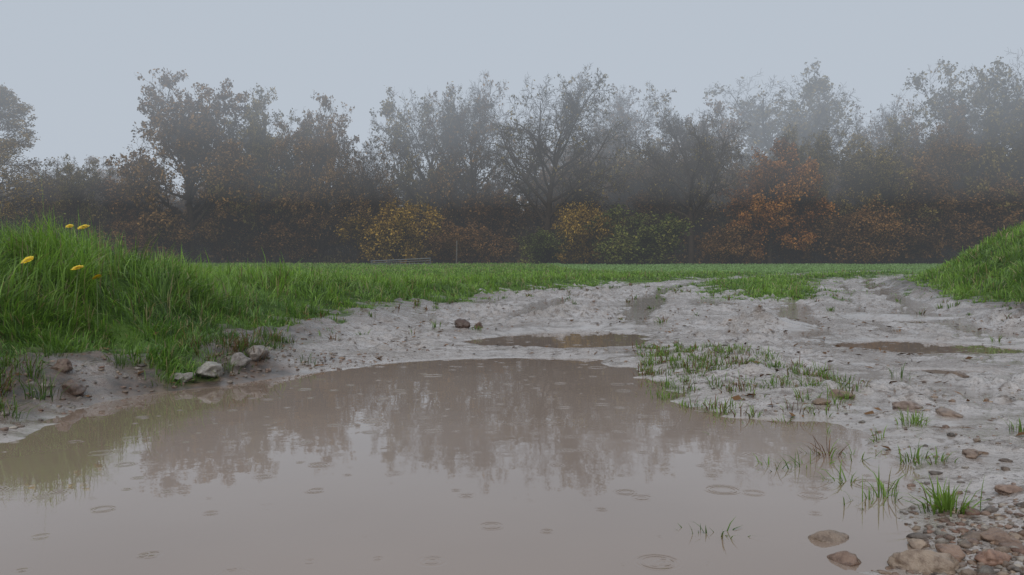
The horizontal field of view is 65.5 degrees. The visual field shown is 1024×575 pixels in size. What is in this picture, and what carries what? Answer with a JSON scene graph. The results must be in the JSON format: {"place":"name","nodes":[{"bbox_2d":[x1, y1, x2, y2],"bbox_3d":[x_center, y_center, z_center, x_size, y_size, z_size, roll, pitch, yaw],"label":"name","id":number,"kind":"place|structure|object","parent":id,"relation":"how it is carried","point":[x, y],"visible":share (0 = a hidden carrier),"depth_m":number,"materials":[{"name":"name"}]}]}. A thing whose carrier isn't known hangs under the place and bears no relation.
{"place":"outdoors","nodes":[
{"label":"outdoors","id":0,"kind":"place"},
{"bbox_2d":[0,233,1023,574],"bbox_3d":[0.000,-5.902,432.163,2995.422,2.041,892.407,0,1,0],"label":"ground","id":1,"kind":"structure","parent":0,"point":[510,313],"depth_m":4.39,"materials":[{"name":"soil"}]},
{"bbox_2d":[21,256,32,301],"bbox_3d":[-2.281,-0.019,3.748,0.058,0.261,0.061,0,1,27],"label":"dandelion","id":2,"kind":"object","parent":1,"relation":"on","point":[28,258],"visible":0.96,"depth_m":3.74,"materials":[{"name":"yellow plant"}]},
{"bbox_2d":[0,82,94,234],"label":"larch tree","id":3,"kind":"object","parent":1,"relation":"on","point":[6,102],"visible":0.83,"depth_m":71.31,"materials":[{"name":"grey plant"}]},
{"bbox_2d":[0,211,107,250],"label":"green shrub","id":4,"kind":"object","parent":1,"relation":"on","point":[58,219],"visible":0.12,"depth_m":69.15,"materials":[{"name":"green plant"}]},
{"bbox_2d":[18,181,96,231],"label":"beech tree","id":5,"kind":"object","parent":1,"relation":"on","point":[47,195],"visible":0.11,"depth_m":74.48,"materials":[{"name":"brown plant"}]},
{"bbox_2d":[50,358,72,372],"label":"stone","id":6,"kind":"object","parent":1,"relation":"on","point":[66,363],"visible":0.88,"depth_m":3.04,"materials":[{"name":"brown stone"}]},
{"bbox_2d":[62,379,86,395],"bbox_3d":[-1.594,0.368,2.900,0.080,0.071,0.109,0,1,-16],"label":"stone","id":7,"kind":"object","parent":1,"relation":"on","point":[78,388],"visible":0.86,"depth_m":2.87,"materials":[{"name":"stone"}]},
{"bbox_2d":[33,154,117,240],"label":"birch tree","id":8,"kind":"object","parent":1,"relation":"on","point":[72,188],"visible":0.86,"depth_m":70.59,"materials":[{"name":"grey plant"}]},
{"bbox_2d":[67,265,83,326],"bbox_3d":[-2.112,0.041,3.833,0.057,0.300,0.101,0,1,29],"label":"dandelion","id":9,"kind":"object","parent":1,"relation":"on","point":[77,267],"visible":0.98,"depth_m":3.84,"materials":[{"name":"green plant"}]},
{"bbox_2d":[77,225,89,252],"bbox_3d":[-2.420,-0.228,4.497,0.065,0.258,0.060,0,1,0],"label":"dandelion","id":10,"kind":"object","parent":1,"relation":"on","point":[83,226],"visible":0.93,"depth_m":4.50,"materials":[{"name":"yellow plant"}]},
{"bbox_2d":[92,274,101,332],"bbox_3d":[-1.981,0.080,3.802,0.044,0.285,0.046,0,1,0],"label":"dandelion","id":11,"kind":"object","parent":1,"relation":"on","point":[96,276],"visible":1,"depth_m":3.80,"materials":[{"name":"green plant"}]},
{"bbox_2d":[90,176,163,247],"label":"beech tree","id":12,"kind":"object","parent":1,"relation":"on","point":[114,200],"visible":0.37,"depth_m":72.92,"materials":[{"name":"brown plant"}]},
{"bbox_2d":[80,207,201,262],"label":"russet shrub","id":13,"kind":"object","parent":1,"relation":"on","point":[129,239],"visible":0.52,"depth_m":69.83,"materials":[{"name":"brown plant"}]},
{"bbox_2d":[170,372,195,382],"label":"stone","id":14,"kind":"object","parent":1,"relation":"on","point":[188,376],"visible":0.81,"depth_m":3.29,"materials":[{"name":"grey stone"}]},
{"bbox_2d":[97,67,272,262],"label":"oak tree","id":15,"kind":"object","parent":1,"relation":"on","point":[181,135],"visible":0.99,"depth_m":69.50,"materials":[{"name":"grey plant"}]},
{"bbox_2d":[195,361,222,377],"bbox_3d":[-1.308,0.359,3.420,0.123,0.082,0.153,-1,1,-41],"label":"stone","id":16,"kind":"object","parent":1,"relation":"on","point":[205,369],"visible":0.88,"depth_m":3.37,"materials":[{"name":"grey stone"}]},
{"bbox_2d":[227,352,251,366],"bbox_3d":[-1.244,0.338,3.626,0.114,0.088,0.079,0,1,-15],"label":"stone","id":17,"kind":"object","parent":1,"relation":"on","point":[243,361],"visible":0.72,"depth_m":3.60,"materials":[{"name":"grey stone"}]},
{"bbox_2d":[246,345,268,360],"bbox_3d":[-1.215,0.326,3.805,0.106,0.099,0.151,0,1,-22],"label":"stone","id":18,"kind":"object","parent":1,"relation":"on","point":[258,351],"visible":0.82,"depth_m":3.76,"materials":[{"name":"grey stone"}]},
{"bbox_2d":[196,82,328,262],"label":"oak tree","id":19,"kind":"object","parent":1,"relation":"on","point":[258,142],"visible":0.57,"depth_m":72.31,"materials":[{"name":"grey plant"}]},
{"bbox_2d":[259,90,369,261],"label":"oak tree","id":20,"kind":"object","parent":1,"relation":"on","point":[317,152],"visible":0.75,"depth_m":72.40,"materials":[{"name":"grey plant"}]},
{"bbox_2d":[303,134,399,263],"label":"oak tree","id":21,"kind":"object","parent":1,"relation":"on","point":[365,172],"visible":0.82,"depth_m":70.79,"materials":[{"name":"grey plant"}]},
{"bbox_2d":[355,191,403,258],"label":"beech tree","id":22,"kind":"object","parent":1,"relation":"on","point":[376,208],"visible":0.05,"depth_m":74.07,"materials":[{"name":"brown plant"}]},
{"bbox_2d":[335,197,444,263],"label":"golden shrub","id":23,"kind":"object","parent":1,"relation":"on","point":[391,234],"visible":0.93,"depth_m":68.67,"materials":[{"name":"yellow plant"}]},
{"bbox_2d":[371,258,430,264],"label":"field gate","id":24,"kind":"structure","parent":1,"relation":"on","point":[388,261],"depth_m":60.16,"materials":[{"name":"metal"}]},
{"bbox_2d":[366,81,497,262],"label":"oak tree","id":25,"kind":"object","parent":1,"relation":"on","point":[410,190],"visible":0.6,"depth_m":79.46,"materials":[{"name":"grey plant"}]},
{"bbox_2d":[454,318,469,328],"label":"stone","id":26,"kind":"object","parent":1,"relation":"on","point":[461,323],"visible":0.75,"depth_m":6.41,"materials":[{"name":"stone"}]},
{"bbox_2d":[0,358,924,574],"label":"puddle","id":27,"kind":"object","parent":1,"relation":"on","point":[526,466],"visible":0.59,"depth_m":1.75,"materials":[{"name":"liquid"}]},
{"bbox_2d":[417,215,518,263],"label":"russet shrub","id":28,"kind":"object","parent":1,"relation":"on","point":[443,246],"visible":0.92,"depth_m":70.47,"materials":[{"name":"brown plant"}]},
{"bbox_2d":[411,70,528,262],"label":"oak tree","id":29,"kind":"object","parent":1,"relation":"on","point":[473,188],"visible":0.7,"depth_m":77.29,"materials":[{"name":"grey plant"}]},
{"bbox_2d":[474,322,482,327],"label":"stone","id":30,"kind":"object","parent":1,"relation":"on","point":[478,324],"visible":0.55,"depth_m":6.53,"materials":[{"name":"stone"}]},
{"bbox_2d":[460,189,537,262],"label":"beech tree","id":31,"kind":"object","parent":1,"relation":"on","point":[499,213],"visible":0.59,"depth_m":76.14,"materials":[{"name":"brown plant"}]},
{"bbox_2d":[0,122,1019,262],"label":"distant woodland","id":32,"kind":"object","parent":1,"relation":"on","point":[635,182],"visible":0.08,"depth_m":81.46,"materials":[{"name":"grey plant"}]},
{"bbox_2d":[1,168,1019,263],"bbox_3d":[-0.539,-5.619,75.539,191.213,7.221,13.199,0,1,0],"label":"woodland undergrowth","id":33,"kind":"object","parent":1,"relation":"on","point":[683,256],"visible":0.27,"depth_m":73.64,"materials":[{"name":"brown plant"}]},
{"bbox_2d":[0,171,1023,385],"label":"grass","id":34,"kind":"structure","parent":1,"relation":"on","point":[198,283],"depth_m":6.26,"materials":[{"name":"green plant"}]},
{"bbox_2d":[0,283,1023,538],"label":"grass tufts","id":35,"kind":"object","parent":1,"relation":"on","point":[946,501],"visible":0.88,"depth_m":3.17,"materials":[{"name":"green plant"}]},
{"bbox_2d":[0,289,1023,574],"bbox_3d":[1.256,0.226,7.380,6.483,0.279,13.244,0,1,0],"label":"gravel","id":36,"kind":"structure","parent":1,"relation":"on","point":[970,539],"depth_m":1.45,"materials":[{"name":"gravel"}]},
{"bbox_2d":[16,291,1023,452],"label":"fallen leaves","id":37,"kind":"object","parent":1,"relation":"on","point":[737,397],"visible":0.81,"depth_m":4.47,"materials":[{"name":"brown plant"}]},
{"bbox_2d":[512,226,580,263],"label":"green shrub","id":38,"kind":"object","parent":1,"relation":"on","point":[540,246],"visible":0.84,"depth_m":68.49,"materials":[{"name":"green plant"}]},
{"bbox_2d":[472,64,634,261],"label":"oak tree","id":39,"kind":"object","parent":1,"relation":"on","point":[567,120],"visible":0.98,"depth_m":70.69,"materials":[{"name":"grey plant"}]},
{"bbox_2d":[464,330,648,347],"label":"puddle","id":40,"kind":"object","parent":1,"relation":"on","point":[577,339],"visible":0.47,"depth_m":5.78,"materials":[{"name":"liquid"}]},
{"bbox_2d":[543,186,606,262],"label":"beech tree","id":41,"kind":"object","parent":1,"relation":"on","point":[558,201],"visible":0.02,"depth_m":76.50,"materials":[{"name":"brown plant"}]},
{"bbox_2d":[549,200,630,263],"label":"golden shrub","id":42,"kind":"object","parent":1,"relation":"on","point":[578,233],"visible":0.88,"depth_m":67.72,"materials":[{"name":"yellow plant"}]},
{"bbox_2d":[541,83,678,220],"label":"oak tree","id":43,"kind":"object","parent":1,"relation":"on","point":[622,114],"visible":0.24,"depth_m":87.05,"materials":[{"name":"grey plant"}]},
{"bbox_2d":[582,203,702,264],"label":"green shrub","id":44,"kind":"object","parent":1,"relation":"on","point":[648,240],"visible":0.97,"depth_m":66.88,"materials":[{"name":"green plant"}]},
{"bbox_2d":[627,189,687,257],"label":"beech tree","id":45,"kind":"object","parent":1,"relation":"on","point":[642,202],"visible":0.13,"depth_m":74.67,"materials":[{"name":"brown plant"}]},
{"bbox_2d":[612,80,753,263],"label":"oak tree","id":46,"kind":"object","parent":1,"relation":"on","point":[705,159],"visible":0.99,"depth_m":72.47,"materials":[{"name":"grey plant"}]},
{"bbox_2d":[655,96,747,262],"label":"oak tree","id":47,"kind":"object","parent":1,"relation":"on","point":[718,108],"visible":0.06,"depth_m":84.15,"materials":[{"name":"grey plant"}]},
{"bbox_2d":[687,219,774,263],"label":"russet shrub","id":48,"kind":"object","parent":1,"relation":"on","point":[727,245],"visible":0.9,"depth_m":69.45,"materials":[{"name":"brown plant"}]},
{"bbox_2d":[716,136,839,263],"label":"orange oak tree","id":49,"kind":"object","parent":1,"relation":"on","point":[769,185],"visible":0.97,"depth_m":70.14,"materials":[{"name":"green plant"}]},
{"bbox_2d":[702,61,888,213],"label":"oak tree","id":50,"kind":"object","parent":1,"relation":"on","point":[820,113],"visible":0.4,"depth_m":87.15,"materials":[{"name":"grey plant"}]},
{"bbox_2d":[768,121,853,263],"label":"birch tree","id":51,"kind":"object","parent":1,"relation":"on","point":[821,160],"visible":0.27,"depth_m":72.56,"materials":[{"name":"grey plant"}]},
{"bbox_2d":[773,186,849,263],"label":"beech tree","id":52,"kind":"object","parent":1,"relation":"on","point":[826,236],"visible":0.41,"depth_m":70.97,"materials":[{"name":"orange plant"}]},
{"bbox_2d":[812,398,830,404],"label":"stone","id":53,"kind":"object","parent":1,"relation":"on","point":[818,401],"visible":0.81,"depth_m":2.69,"materials":[{"name":"brown stone"}]},
{"bbox_2d":[808,530,848,542],"bbox_3d":[0.546,0.437,1.373,0.075,0.039,0.046,0,1,5],"label":"stone","id":54,"kind":"object","parent":1,"relation":"on","point":[829,536],"visible":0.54,"depth_m":1.36,"materials":[{"name":"brown stone"}]},
{"bbox_2d":[828,389,855,397],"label":"stone","id":55,"kind":"object","parent":1,"relation":"on","point":[836,392],"visible":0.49,"depth_m":2.84,"materials":[{"name":"stone"}]},
{"bbox_2d":[827,551,860,566],"bbox_3d":[0.530,0.441,1.272,0.050,0.044,0.062,0,1,16],"label":"stone","id":56,"kind":"object","parent":1,"relation":"on","point":[846,558],"visible":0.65,"depth_m":1.26,"materials":[{"name":"brown stone"}]},
{"bbox_2d":[811,194,932,263],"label":"russet shrub","id":57,"kind":"object","parent":1,"relation":"on","point":[870,238],"visible":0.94,"depth_m":69.14,"materials":[{"name":"brown plant"}]},
{"bbox_2d":[825,93,933,262],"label":"oak tree","id":58,"kind":"object","parent":1,"relation":"on","point":[878,140],"visible":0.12,"depth_m":83.95,"materials":[{"name":"grey plant"}]},
{"bbox_2d":[824,115,945,263],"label":"oak tree","id":59,"kind":"object","parent":1,"relation":"on","point":[883,169],"visible":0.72,"depth_m":72.50,"materials":[{"name":"grey plant"}]},
{"bbox_2d":[847,318,930,322],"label":"puddle","id":60,"kind":"object","parent":1,"relation":"on","point":[898,320],"visible":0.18,"depth_m":7.69,"materials":[{"name":"liquid"}]},
{"bbox_2d":[892,400,922,408],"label":"stone","id":61,"kind":"object","parent":1,"relation":"on","point":[909,404],"visible":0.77,"depth_m":2.60,"materials":[{"name":"brown stone"}]},
{"bbox_2d":[867,166,966,263],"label":"beech tree","id":62,"kind":"object","parent":1,"relation":"on","point":[922,193],"visible":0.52,"depth_m":70.93,"materials":[{"name":"brown plant"}]},
{"bbox_2d":[907,538,927,548],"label":"stone","id":63,"kind":"object","parent":1,"relation":"on","point":[913,543],"visible":0.88,"depth_m":1.32,"materials":[{"name":"beige stone"}]},
{"bbox_2d":[887,549,959,573],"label":"stone","id":64,"kind":"object","parent":1,"relation":"on","point":[923,560],"visible":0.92,"depth_m":1.21,"materials":[{"name":"beige stone"}]},
{"bbox_2d":[829,340,1023,353],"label":"puddle","id":65,"kind":"object","parent":1,"relation":"on","point":[916,346],"visible":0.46,"depth_m":5.12,"materials":[{"name":"liquid"}]},
{"bbox_2d":[935,407,962,417],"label":"stone","id":66,"kind":"object","parent":1,"relation":"on","point":[942,411],"visible":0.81,"depth_m":2.47,"materials":[{"name":"brown stone"}]},
{"bbox_2d":[935,543,965,561],"bbox_3d":[0.701,0.426,1.272,0.040,0.027,0.067,0,1,1],"label":"stone","id":67,"kind":"object","parent":1,"relation":"on","point":[956,552],"visible":0.72,"depth_m":1.26,"materials":[{"name":"brown stone"}]},
{"bbox_2d":[891,98,1011,263],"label":"oak tree","id":68,"kind":"object","parent":1,"relation":"on","point":[946,160],"visible":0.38,"depth_m":72.49,"materials":[{"name":"grey plant"}]},
{"bbox_2d":[944,371,969,377],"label":"stone","id":69,"kind":"object","parent":1,"relation":"on","point":[961,374],"visible":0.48,"depth_m":3.39,"materials":[{"name":"stone"}]},
{"bbox_2d":[906,369,1011,373],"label":"puddle","id":70,"kind":"object","parent":1,"relation":"on","point":[940,371],"visible":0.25,"depth_m":3.81,"materials":[{"name":"liquid"}]},
{"bbox_2d":[898,47,1023,235],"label":"oak tree","id":71,"kind":"object","parent":1,"relation":"on","point":[980,98],"visible":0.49,"depth_m":73.63,"materials":[{"name":"grey plant"}]},
{"bbox_2d":[962,449,982,458],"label":"stone","id":72,"kind":"object","parent":1,"relation":"on","point":[971,453],"visible":0.99,"depth_m":1.89,"materials":[{"name":"brown stone"}]},
{"bbox_2d":[938,179,1023,252],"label":"beech tree","id":73,"kind":"object","parent":1,"relation":"on","point":[991,217],"visible":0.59,"depth_m":71.09,"materials":[{"name":"brown plant"}]},
{"bbox_2d":[957,80,1023,222],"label":"oak tree","id":74,"kind":"object","parent":1,"relation":"on","point":[1016,157],"visible":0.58,"depth_m":72.02,"materials":[{"name":"grey plant"}]},
{"bbox_2d":[974,549,1011,565],"bbox_3d":[0.742,0.417,1.226,0.053,0.032,0.039,0,1,-32],"label":"stone","id":75,"kind":"object","parent":1,"relation":"on","point":[990,557],"visible":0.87,"depth_m":1.22,"materials":[{"name":"brown stone"}]},
{"bbox_2d":[980,527,1022,544],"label":"stone","id":76,"kind":"object","parent":1,"relation":"on","point":[997,536],"visible":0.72,"depth_m":1.30,"materials":[{"name":"brown stone"}]},
{"bbox_2d":[994,484,1022,494],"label":"stone","id":77,"kind":"object","parent":1,"relation":"on","point":[1003,489],"visible":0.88,"depth_m":1.60,"materials":[{"name":"brown stone"}]},
{"bbox_2d":[996,181,1023,232],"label":"beech tree","id":78,"kind":"object","parent":1,"relation":"on","point":[1021,208],"visible":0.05,"depth_m":70.88,"materials":[{"name":"brown plant"}]},
{"bbox_2d":[0,0,1023,227],"label":"sky","id":79,"kind":"structure","parent":0,"point":[78,62],"materials":[{"name":"grey"}]}
]}

